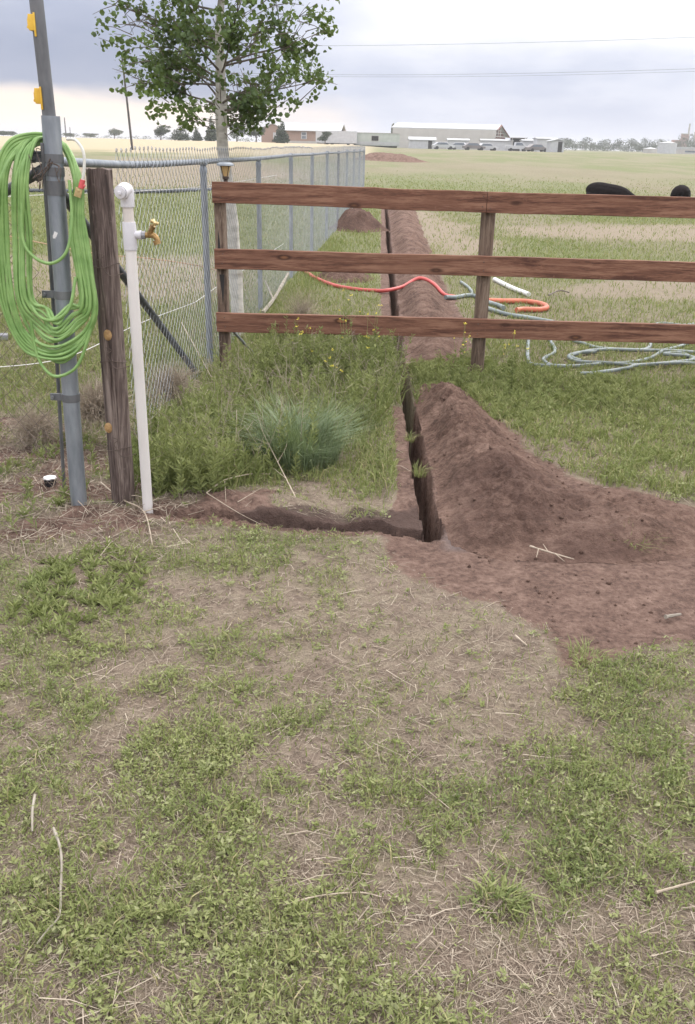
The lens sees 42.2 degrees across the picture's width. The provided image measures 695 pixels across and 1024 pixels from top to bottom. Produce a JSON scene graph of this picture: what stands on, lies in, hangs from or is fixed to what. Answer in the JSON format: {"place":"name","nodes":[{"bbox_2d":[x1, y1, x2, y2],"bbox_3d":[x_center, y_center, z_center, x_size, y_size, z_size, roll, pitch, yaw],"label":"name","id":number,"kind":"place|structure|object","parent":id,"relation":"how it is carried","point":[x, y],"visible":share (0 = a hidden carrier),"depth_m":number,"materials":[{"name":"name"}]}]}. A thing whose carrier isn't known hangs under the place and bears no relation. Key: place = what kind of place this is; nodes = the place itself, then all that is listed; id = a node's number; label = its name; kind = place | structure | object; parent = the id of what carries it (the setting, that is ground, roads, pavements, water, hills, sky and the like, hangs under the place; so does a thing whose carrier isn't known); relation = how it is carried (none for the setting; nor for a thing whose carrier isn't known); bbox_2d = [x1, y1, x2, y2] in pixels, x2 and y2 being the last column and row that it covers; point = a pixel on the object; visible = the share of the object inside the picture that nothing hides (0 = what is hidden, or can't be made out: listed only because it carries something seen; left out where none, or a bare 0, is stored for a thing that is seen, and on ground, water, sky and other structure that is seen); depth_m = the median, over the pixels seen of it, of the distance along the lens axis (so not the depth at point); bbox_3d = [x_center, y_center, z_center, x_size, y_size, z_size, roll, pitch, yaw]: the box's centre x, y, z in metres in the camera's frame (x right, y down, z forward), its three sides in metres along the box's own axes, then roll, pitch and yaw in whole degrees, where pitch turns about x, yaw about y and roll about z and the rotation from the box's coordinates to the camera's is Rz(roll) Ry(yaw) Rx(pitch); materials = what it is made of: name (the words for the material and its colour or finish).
{"place":"outdoors","nodes":[
{"label":"outdoors","id":0,"kind":"place"},
{"bbox_2d":[0,136,694,1023],"bbox_3d":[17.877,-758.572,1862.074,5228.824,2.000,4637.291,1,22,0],"label":"ground","id":1,"kind":"structure","parent":0,"point":[412,530],"depth_m":3.15,"materials":[{"name":"soil"}]},
{"bbox_2d":[0,333,7,339],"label":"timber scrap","id":2,"kind":"object","parent":1,"relation":"on","point":[4,335],"visible":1,"depth_m":7.54,"materials":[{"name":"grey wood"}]},
{"bbox_2d":[0,131,16,135],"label":"leafy tree","id":3,"kind":"object","parent":1,"relation":"on","point":[3,133],"visible":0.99,"depth_m":276.64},
{"bbox_2d":[0,398,64,454],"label":"tumbleweed","id":4,"kind":"object","parent":1,"relation":"on","point":[32,427],"visible":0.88,"depth_m":4.87,"materials":[{"name":"plant"}]},
{"bbox_2d":[0,143,65,495],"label":"chain link fence","id":5,"kind":"object","parent":1,"relation":"on","point":[37,178],"visible":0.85,"depth_m":3.91,"materials":[{"name":"metal"}]},
{"bbox_2d":[31,794,35,831],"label":"twig","id":6,"kind":"object","parent":1,"relation":"on","point":[32,807],"visible":1,"depth_m":2.26,"materials":[{"name":"grey wood"}]},
{"bbox_2d":[36,827,62,943],"bbox_3d":[-0.666,0.836,2.052,0.045,0.022,0.340,-3,23,-11],"label":"twig","id":7,"kind":"object","parent":1,"relation":"on","point":[61,861],"visible":1,"depth_m":2.05,"materials":[{"name":"grey wood"}]},
{"bbox_2d":[43,475,56,486],"bbox_3d":[-1.446,-0.148,4.387,0.065,0.047,0.065,1,22,0],"label":"plastic cup","id":8,"kind":"object","parent":1,"relation":"on","point":[50,480],"visible":0.91,"depth_m":4.37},
{"bbox_2d":[27,0,86,505],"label":"steel post","id":9,"kind":"object","parent":1,"relation":"on","point":[69,395],"visible":0.98,"depth_m":3.71,"materials":[{"name":"grey metal"}]},
{"bbox_2d":[0,132,97,377],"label":"garden hose","id":10,"kind":"object","parent":9,"relation":"hanging from","point":[19,148],"visible":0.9,"depth_m":3.73,"materials":[{"name":"green plastic"}]},
{"bbox_2d":[34,490,88,511],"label":"twig","id":11,"kind":"object","parent":1,"relation":"on","point":[57,491],"visible":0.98,"depth_m":4.20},
{"bbox_2d":[52,368,135,441],"bbox_3d":[-1.346,-0.586,4.874,0.456,0.445,0.457,-18,29,-39],"label":"tumbleweed","id":12,"kind":"object","parent":1,"relation":"on","point":[90,409],"visible":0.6,"depth_m":4.83,"materials":[{"name":"plant"}]},
{"bbox_2d":[86,168,135,506],"bbox_3d":[-1.021,-0.652,3.971,0.139,1.616,0.125,1,22,0],"label":"wooden post","id":13,"kind":"object","parent":1,"relation":"on","point":[102,218],"visible":0.97,"depth_m":3.88,"materials":[{"name":"wood"}]},
{"bbox_2d":[108,128,122,138],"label":"leafy tree","id":14,"kind":"object","parent":1,"relation":"on","point":[114,132],"visible":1,"depth_m":303.95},
{"bbox_2d":[29,188,210,193],"bbox_3d":[-8.320,-10.073,28.286,9.125,0.143,1.511,-10,25,-26],"label":"irrigation pipe","id":15,"kind":"object","parent":1,"relation":"on","point":[142,190],"visible":0.19,"depth_m":28.78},
{"bbox_2d":[121,56,133,149],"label":"utility pole","id":16,"kind":"object","parent":1,"relation":"on","point":[130,131],"visible":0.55,"depth_m":87.12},
{"bbox_2d":[100,482,160,542],"bbox_3d":[-0.951,-0.019,4.128,0.148,0.074,0.731,-12,26,-29],"label":"twig","id":17,"kind":"object","parent":1,"relation":"on","point":[138,507],"visible":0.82,"depth_m":4.06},
{"bbox_2d":[11,133,259,141],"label":"hedge","id":18,"kind":"object","parent":1,"relation":"on","point":[149,138],"visible":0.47,"depth_m":502.51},
{"bbox_2d":[114,182,160,513],"bbox_3d":[-0.852,-0.560,3.865,0.166,1.602,0.096,1,22,0],"label":"water riser","id":19,"kind":"object","parent":1,"relation":"on","point":[124,192],"visible":1,"depth_m":3.77,"materials":[{"name":"plastic"}]},
{"bbox_2d":[153,124,170,139],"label":"leafy tree","id":20,"kind":"object","parent":1,"relation":"on","point":[160,131],"visible":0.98,"depth_m":174.67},
{"bbox_2d":[145,353,201,406],"bbox_3d":[-1.139,-0.857,5.824,0.474,0.337,0.457,1,22,0],"label":"tumbleweed","id":21,"kind":"object","parent":1,"relation":"on","point":[176,380],"visible":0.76,"depth_m":5.80,"materials":[{"name":"plant"}]},
{"bbox_2d":[169,126,192,140],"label":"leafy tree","id":22,"kind":"object","parent":1,"relation":"on","point":[179,136],"visible":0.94,"depth_m":175.06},
{"bbox_2d":[191,125,203,140],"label":"conifer tree","id":23,"kind":"object","parent":1,"relation":"on","point":[197,136],"visible":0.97,"depth_m":175.27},
{"bbox_2d":[203,114,216,140],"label":"conifer tree","id":24,"kind":"object","parent":1,"relation":"on","point":[211,135],"visible":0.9,"depth_m":174.86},
{"bbox_2d":[63,145,364,440],"bbox_3d":[-0.394,-5.404,15.518,0.134,1.691,25.027,3,22,3],"label":"chain link fence","id":25,"kind":"object","parent":1,"relation":"on","point":[207,258],"visible":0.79,"depth_m":6.92,"materials":[{"name":"metal"}]},
{"bbox_2d":[0,302,194,366],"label":"electric wire","id":26,"kind":"object","parent":25,"relation":"attached to","point":[90,347],"visible":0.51,"depth_m":5.64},
{"bbox_2d":[10,236,214,269],"bbox_3d":[-1.535,-1.833,6.450,0.469,0.448,2.098,19,28,37],"label":"electric wire","id":27,"kind":"object","parent":25,"relation":"attached to","point":[138,257],"visible":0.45,"depth_m":6.35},
{"bbox_2d":[8,175,274,196],"bbox_3d":[-1.185,-2.867,7.870,0.933,0.056,5.248,8,23,16],"label":"electric wire","id":28,"kind":"object","parent":25,"relation":"attached to","point":[156,190],"visible":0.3,"depth_m":6.48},
{"bbox_2d":[91,0,339,335],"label":"aspen tree","id":29,"kind":"object","parent":1,"relation":"on","point":[161,76],"visible":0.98,"depth_m":7.15,"materials":[{"name":"green plant"}]},
{"bbox_2d":[206,473,265,523],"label":"twig","id":30,"kind":"object","parent":1,"relation":"on","point":[225,494],"visible":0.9,"depth_m":4.18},
{"bbox_2d":[227,123,247,141],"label":"leafy tree","id":31,"kind":"object","parent":1,"relation":"on","point":[237,135],"visible":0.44,"depth_m":174.74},
{"bbox_2d":[232,332,253,354],"bbox_3d":[-0.803,-1.315,7.054,0.022,0.285,0.396,9,24,19],"label":"metal rod","id":32,"kind":"object","parent":1,"relation":"on","point":[239,338],"visible":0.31,"depth_m":6.96,"materials":[{"name":"metal"}]},
{"bbox_2d":[246,127,265,141],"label":"leafy tree","id":33,"kind":"object","parent":1,"relation":"on","point":[254,133],"visible":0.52,"depth_m":174.87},
{"bbox_2d":[234,417,305,464],"bbox_3d":[-0.436,-0.400,4.859,0.632,0.280,0.670,1,22,0],"label":"grass tussock","id":34,"kind":"object","parent":1,"relation":"on","point":[270,453],"depth_m":4.79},
{"bbox_2d":[261,123,279,142],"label":"brick house","id":35,"kind":"structure","parent":1,"relation":"on","point":[269,133],"depth_m":187.42,"materials":[{"name":"beige brick"}]},
{"bbox_2d":[130,328,414,490],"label":"dead stems","id":36,"kind":"object","parent":1,"relation":"on","point":[272,388],"visible":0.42,"depth_m":5.43,"materials":[{"name":"plant"}]},
{"bbox_2d":[260,272,288,312],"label":"twig","id":37,"kind":"object","parent":1,"relation":"on","point":[266,308],"visible":0.87,"depth_m":9.60,"materials":[{"name":"grey wood"}]},
{"bbox_2d":[256,420,295,496],"bbox_3d":[-0.383,-0.293,4.607,0.172,0.193,0.760,-2,22,-8],"label":"twig","id":38,"kind":"object","parent":1,"relation":"on","point":[284,476],"visible":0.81,"depth_m":4.55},
{"bbox_2d":[272,118,290,142],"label":"conifer tree","id":39,"kind":"object","parent":1,"relation":"on","point":[282,134],"visible":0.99,"depth_m":156.48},
{"bbox_2d":[262,700,305,726],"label":"grass tussock","id":40,"kind":"object","parent":1,"relation":"on","point":[277,708],"depth_m":2.70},
{"bbox_2d":[271,283,333,313],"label":"tumbleweed","id":41,"kind":"object","parent":1,"relation":"on","point":[305,309],"visible":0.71,"depth_m":8.63,"materials":[{"name":"plant"}]},
{"bbox_2d":[221,383,385,473],"bbox_3d":[-0.311,-0.483,4.854,0.995,0.432,1.091,19,28,36],"label":"grass tussock","id":42,"kind":"object","parent":1,"relation":"on","point":[330,447],"depth_m":4.81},
{"bbox_2d":[293,319,314,369],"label":"flowering weed","id":43,"kind":"object","parent":1,"relation":"on","point":[300,355],"visible":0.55,"depth_m":6.29,"materials":[{"name":"green plant"}]},
{"bbox_2d":[282,122,345,143],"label":"brick house","id":44,"kind":"structure","parent":1,"relation":"on","point":[301,132],"depth_m":185.04,"materials":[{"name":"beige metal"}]},
{"bbox_2d":[317,131,331,143],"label":"leafy tree","id":45,"kind":"object","parent":1,"relation":"on","point":[326,134],"visible":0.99,"depth_m":147.48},
{"bbox_2d":[283,892,380,905],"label":"twig","id":46,"kind":"object","parent":1,"relation":"on","point":[333,894],"visible":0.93,"depth_m":2.04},
{"bbox_2d":[322,348,342,407],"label":"flowering weed","id":47,"kind":"object","parent":1,"relation":"on","point":[332,377],"visible":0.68,"depth_m":5.72,"materials":[{"name":"green plant"}]},
{"bbox_2d":[316,130,356,144],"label":"box trailer","id":48,"kind":"object","parent":1,"relation":"on","point":[343,137],"visible":0.82,"depth_m":162.55,"materials":[{"name":"white metal"}]},
{"bbox_2d":[316,272,373,282],"bbox_3d":[-0.071,-3.072,11.577,0.814,0.162,1.000,1,22,0],"label":"dirt mound","id":49,"kind":"object","parent":1,"relation":"on","point":[335,276],"visible":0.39,"depth_m":11.30,"materials":[{"name":"soil"}]},
{"bbox_2d":[0,306,694,1023],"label":"ground weeds","id":50,"kind":"object","parent":1,"relation":"on","point":[230,848],"visible":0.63,"depth_m":2.30,"materials":[{"name":"green plant"}]},
{"bbox_2d":[0,303,694,639],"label":"weed bed","id":51,"kind":"object","parent":1,"relation":"on","point":[186,471],"visible":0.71,"depth_m":5.31,"materials":[{"name":"green plant"}]},
{"bbox_2d":[0,313,694,1023],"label":"straw litter","id":52,"kind":"object","parent":1,"relation":"on","point":[412,887],"visible":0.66,"depth_m":2.27,"materials":[{"name":"plant"}]},
{"bbox_2d":[338,289,360,382],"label":"flowering weed","id":53,"kind":"object","parent":1,"relation":"on","point":[344,346],"visible":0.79,"depth_m":6.22,"materials":[{"name":"green plant"}]},
{"bbox_2d":[329,208,388,232],"bbox_3d":[0.197,-5.882,18.090,1.290,0.465,1.140,1,22,0],"label":"dirt mound","id":54,"kind":"object","parent":1,"relation":"on","point":[355,219],"visible":0.88,"depth_m":17.91,"materials":[{"name":"soil"}]},
{"bbox_2d":[366,304,382,392],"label":"flowering weed","id":55,"kind":"object","parent":1,"relation":"on","point":[371,347],"visible":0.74,"depth_m":6.10,"materials":[{"name":"green plant"}]},
{"bbox_2d":[354,132,399,147],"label":"mobile home","id":56,"kind":"object","parent":1,"relation":"on","point":[389,140],"visible":0.77,"depth_m":164.47,"materials":[{"name":"white"}]},
{"bbox_2d":[371,135,378,140],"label":"window","id":57,"kind":"structure","parent":56,"relation":"in","point":[373,137],"depth_m":164.33,"materials":[{"name":"grey glass"}]},
{"bbox_2d":[303,271,451,295],"bbox_3d":[-0.168,-3.047,11.499,0.878,0.172,3.793,-14,27,-33],"label":"hose","id":58,"kind":"object","parent":1,"relation":"on","point":[438,288],"visible":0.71,"depth_m":10.61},
{"bbox_2d":[356,152,425,162],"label":"dirt mound","id":59,"kind":"object","parent":1,"relation":"on","point":[383,156],"visible":0.88,"depth_m":76.42,"materials":[{"name":"soil"}]},
{"bbox_2d":[403,429,419,441],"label":"grass tussock","id":60,"kind":"object","parent":1,"relation":"on","point":[409,438],"depth_m":5.21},
{"bbox_2d":[411,460,432,477],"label":"grass tussock","id":61,"kind":"object","parent":1,"relation":"on","point":[418,472],"depth_m":4.69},
{"bbox_2d":[408,137,436,148],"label":"shed","id":62,"kind":"structure","parent":1,"relation":"on","point":[421,142],"depth_m":189.66,"materials":[{"name":"white metal"}]},
{"bbox_2d":[388,210,467,369],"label":"dirt berm","id":63,"kind":"structure","parent":1,"relation":"on","point":[420,298],"depth_m":9.82,"materials":[{"name":"soil"}]},
{"bbox_2d":[432,142,454,149],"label":"parked car","id":64,"kind":"object","parent":1,"relation":"on","point":[437,145],"visible":0.94,"depth_m":181.43,"materials":[{"name":"silver metal"}]},
{"bbox_2d":[391,122,509,149],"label":"barn","id":65,"kind":"structure","parent":1,"relation":"on","point":[442,132],"depth_m":213.94,"materials":[{"name":"beige metal"}]},
{"bbox_2d":[212,181,694,372],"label":"plank fence","id":66,"kind":"object","parent":1,"relation":"on","point":[484,265],"visible":0.91,"depth_m":6.49,"materials":[{"name":"wood"}]},
{"bbox_2d":[217,162,233,181],"bbox_3d":[-0.858,-2.385,6.343,0.124,0.146,0.124,1,22,0],"label":"lantern","id":67,"kind":"object","parent":66,"relation":"on","point":[225,167],"visible":0.95,"depth_m":6.31,"materials":[{"name":"yellow metal"}]},
{"bbox_2d":[446,138,469,149],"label":"shed","id":68,"kind":"structure","parent":1,"relation":"on","point":[450,141],"depth_m":197.83,"materials":[{"name":"white metal"}]},
{"bbox_2d":[452,142,464,149],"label":"parked car","id":69,"kind":"object","parent":1,"relation":"on","point":[457,145],"visible":0.48,"depth_m":184.26,"materials":[{"name":"silver metal"}]},
{"bbox_2d":[451,322,470,391],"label":"flowering weed","id":70,"kind":"object","parent":1,"relation":"on","point":[462,362],"visible":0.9,"depth_m":6.23,"materials":[{"name":"green plant"}]},
{"bbox_2d":[460,281,472,297],"bbox_3d":[1.458,-2.700,10.912,0.095,0.055,1.046,1,22,0],"label":"hose","id":71,"kind":"object","parent":1,"relation":"on","point":[467,286],"visible":0.76,"depth_m":11.00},
{"bbox_2d":[462,143,485,149],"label":"parked car","id":72,"kind":"object","parent":1,"relation":"on","point":[467,146],"visible":0.91,"depth_m":181.43,"materials":[{"name":"paint"}]},
{"bbox_2d":[444,293,505,309],"bbox_3d":[1.362,-2.326,9.959,0.475,0.075,1.034,-3,23,-11],"label":"hose","id":73,"kind":"object","parent":1,"relation":"on","point":[492,303],"visible":0.69,"depth_m":10.15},
{"bbox_2d":[477,143,497,150],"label":"parked car","id":74,"kind":"object","parent":1,"relation":"on","point":[491,147],"visible":0.65,"depth_m":185.21,"materials":[{"name":"silver metal"}]},
{"bbox_2d":[479,139,513,150],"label":"box trailer","id":75,"kind":"object","parent":1,"relation":"on","point":[500,144],"visible":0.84,"depth_m":199.73,"materials":[{"name":"white metal"}]},
{"bbox_2d":[464,861,550,926],"bbox_3d":[0.348,0.865,2.053,0.188,0.077,0.185,-7,24,-20],"label":"grass tussock","id":76,"kind":"object","parent":1,"relation":"on","point":[512,887],"depth_m":2.07,"materials":[{"name":"green plant"}]},
{"bbox_2d":[492,277,530,296],"bbox_3d":[2.002,-2.749,11.020,0.070,0.074,1.202,-3,23,-10],"label":"pipe","id":77,"kind":"object","parent":1,"relation":"on","point":[503,283],"visible":0.94,"depth_m":10.99,"materials":[{"name":"plastic"}]},
{"bbox_2d":[504,142,526,150],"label":"pickup truck","id":78,"kind":"object","parent":1,"relation":"on","point":[519,145],"visible":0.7,"depth_m":185.13,"materials":[{"name":"white metal"}]},
{"bbox_2d":[503,330,528,389],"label":"flowering weed","id":79,"kind":"object","parent":1,"relation":"on","point":[512,380],"visible":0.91,"depth_m":6.33,"materials":[{"name":"green plant"}]},
{"bbox_2d":[509,137,526,150],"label":"open shelter","id":80,"kind":"object","parent":1,"relation":"on","point":[515,139],"visible":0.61,"depth_m":200.59,"materials":[{"name":"beige metal"}]},
{"bbox_2d":[489,298,548,312],"bbox_3d":[1.875,-2.261,9.812,0.532,0.078,0.870,-7,23,-19],"label":"hose","id":81,"kind":"object","parent":1,"relation":"on","point":[544,305],"visible":0.86,"depth_m":9.90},
{"bbox_2d":[488,306,554,320],"bbox_3d":[1.676,-2.026,9.225,0.169,0.052,1.113,-12,26,-30],"label":"hose","id":82,"kind":"object","parent":1,"relation":"on","point":[500,312],"visible":0.58,"depth_m":9.09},
{"bbox_2d":[519,139,532,150],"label":"shed","id":83,"kind":"structure","parent":1,"relation":"on","point":[526,142],"depth_m":189.46,"materials":[{"name":"white metal"}]},
{"bbox_2d":[525,144,545,151],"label":"parked car","id":84,"kind":"object","parent":1,"relation":"on","point":[533,147],"visible":0.81,"depth_m":175.79,"materials":[{"name":"paint"}]},
{"bbox_2d":[532,138,557,151],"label":"box trailer","id":85,"kind":"object","parent":1,"relation":"on","point":[543,141],"visible":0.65,"depth_m":184.69,"materials":[{"name":"white metal"}]},
{"bbox_2d":[529,544,573,560],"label":"twig","id":86,"kind":"object","parent":1,"relation":"on","point":[546,550],"visible":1,"depth_m":3.75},
{"bbox_2d":[414,382,694,564],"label":"dirt pile","id":87,"kind":"object","parent":1,"relation":"on","point":[483,468],"visible":0.99,"depth_m":4.14,"materials":[{"name":"soil"}]},
{"bbox_2d":[546,139,565,151],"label":"shed","id":88,"kind":"structure","parent":1,"relation":"on","point":[555,145],"depth_m":170.23,"materials":[{"name":"white metal"}]},
{"bbox_2d":[423,381,693,660],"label":"soil crumbs","id":89,"kind":"object","parent":1,"relation":"on","point":[581,551],"visible":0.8,"depth_m":4.02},
{"bbox_2d":[555,634,614,666],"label":"grass tussock","id":90,"kind":"object","parent":1,"relation":"on","point":[583,648],"depth_m":3.07,"materials":[{"name":"green plant"}]},
{"bbox_2d":[526,322,694,367],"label":"hose","id":91,"kind":"object","parent":1,"relation":"on","point":[592,364],"visible":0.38,"depth_m":7.42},
{"bbox_2d":[586,182,635,195],"bbox_3d":[7.064,-8.328,23.964,1.604,0.796,0.513,18,27,35],"label":"black calf","id":92,"kind":"object","parent":1,"relation":"on","point":[603,188],"visible":0.4,"depth_m":23.81},
{"bbox_2d":[558,133,694,151],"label":"tree line","id":93,"kind":"object","parent":1,"relation":"on","point":[598,147],"visible":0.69,"depth_m":406.53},
{"bbox_2d":[567,348,694,366],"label":"hose","id":94,"kind":"object","parent":1,"relation":"on","point":[677,352],"visible":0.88,"depth_m":7.50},
{"bbox_2d":[580,361,694,374],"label":"hose","id":95,"kind":"object","parent":1,"relation":"on","point":[650,364],"visible":0.84,"depth_m":7.08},
{"bbox_2d":[613,523,668,550],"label":"grass tussock","id":96,"kind":"object","parent":1,"relation":"on","point":[643,541],"depth_m":3.85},
{"bbox_2d":[664,613,681,618],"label":"twig","id":97,"kind":"object","parent":1,"relation":"on","point":[671,615],"visible":1,"depth_m":3.30,"materials":[{"name":"grey wood"}]},
{"bbox_2d":[655,881,694,893],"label":"twig","id":98,"kind":"object","parent":1,"relation":"on","point":[669,888],"visible":1,"depth_m":2.10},
{"bbox_2d":[670,185,690,196],"bbox_3d":[8.861,-8.326,24.067,0.523,0.796,1.604,8,23,17],"label":"black calf","id":99,"kind":"object","parent":1,"relation":"on","point":[681,191],"visible":0.44,"depth_m":23.36},
{"bbox_2d":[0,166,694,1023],"bbox_3d":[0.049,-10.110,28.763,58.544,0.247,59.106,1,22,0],"label":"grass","id":100,"kind":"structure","parent":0,"point":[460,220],"depth_m":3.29,"materials":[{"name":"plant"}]},
{"bbox_2d":[0,0,694,150],"label":"sky","id":101,"kind":"structure","parent":0,"point":[385,84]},
{"bbox_2d":[116,69,675,74],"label":"power line","id":102,"kind":"object","parent":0,"point":[454,74],"visible":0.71,"depth_m":153.09,"materials":[{"name":"metal"}]},
{"bbox_2d":[131,234,673,500],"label":"tall grass","id":103,"kind":"structure","parent":0,"point":[359,422],"depth_m":5.70,"materials":[{"name":"plant"}]},
{"bbox_2d":[116,37,688,45],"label":"power line","id":104,"kind":"object","parent":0,"point":[480,43],"visible":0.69,"depth_m":132.57,"materials":[{"name":"metal"}]},
{"bbox_2d":[137,71,694,76],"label":"power line","id":105,"kind":"object","parent":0,"point":[532,75],"visible":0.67,"depth_m":153.98,"materials":[{"name":"metal"}]},
{"bbox_2d":[643,147,656,152],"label":"storage tank","id":106,"kind":"object","parent":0,"point":[650,150],"visible":0.89,"depth_m":294.59,"materials":[{"name":"beige metal"}]},
{"bbox_2d":[657,142,676,153],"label":"storage tank","id":107,"kind":"object","parent":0,"point":[667,147],"visible":0.97,"depth_m":275.33,"materials":[{"name":"white metal"}]},
{"bbox_2d":[671,133,689,146],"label":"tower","id":108,"kind":"structure","parent":0,"point":[686,134],"depth_m":441.09,"materials":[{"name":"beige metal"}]},
{"bbox_2d":[676,147,694,153],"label":"building","id":109,"kind":"structure","parent":0,"point":[685,150],"depth_m":286.98,"materials":[{"name":"beige metal"}]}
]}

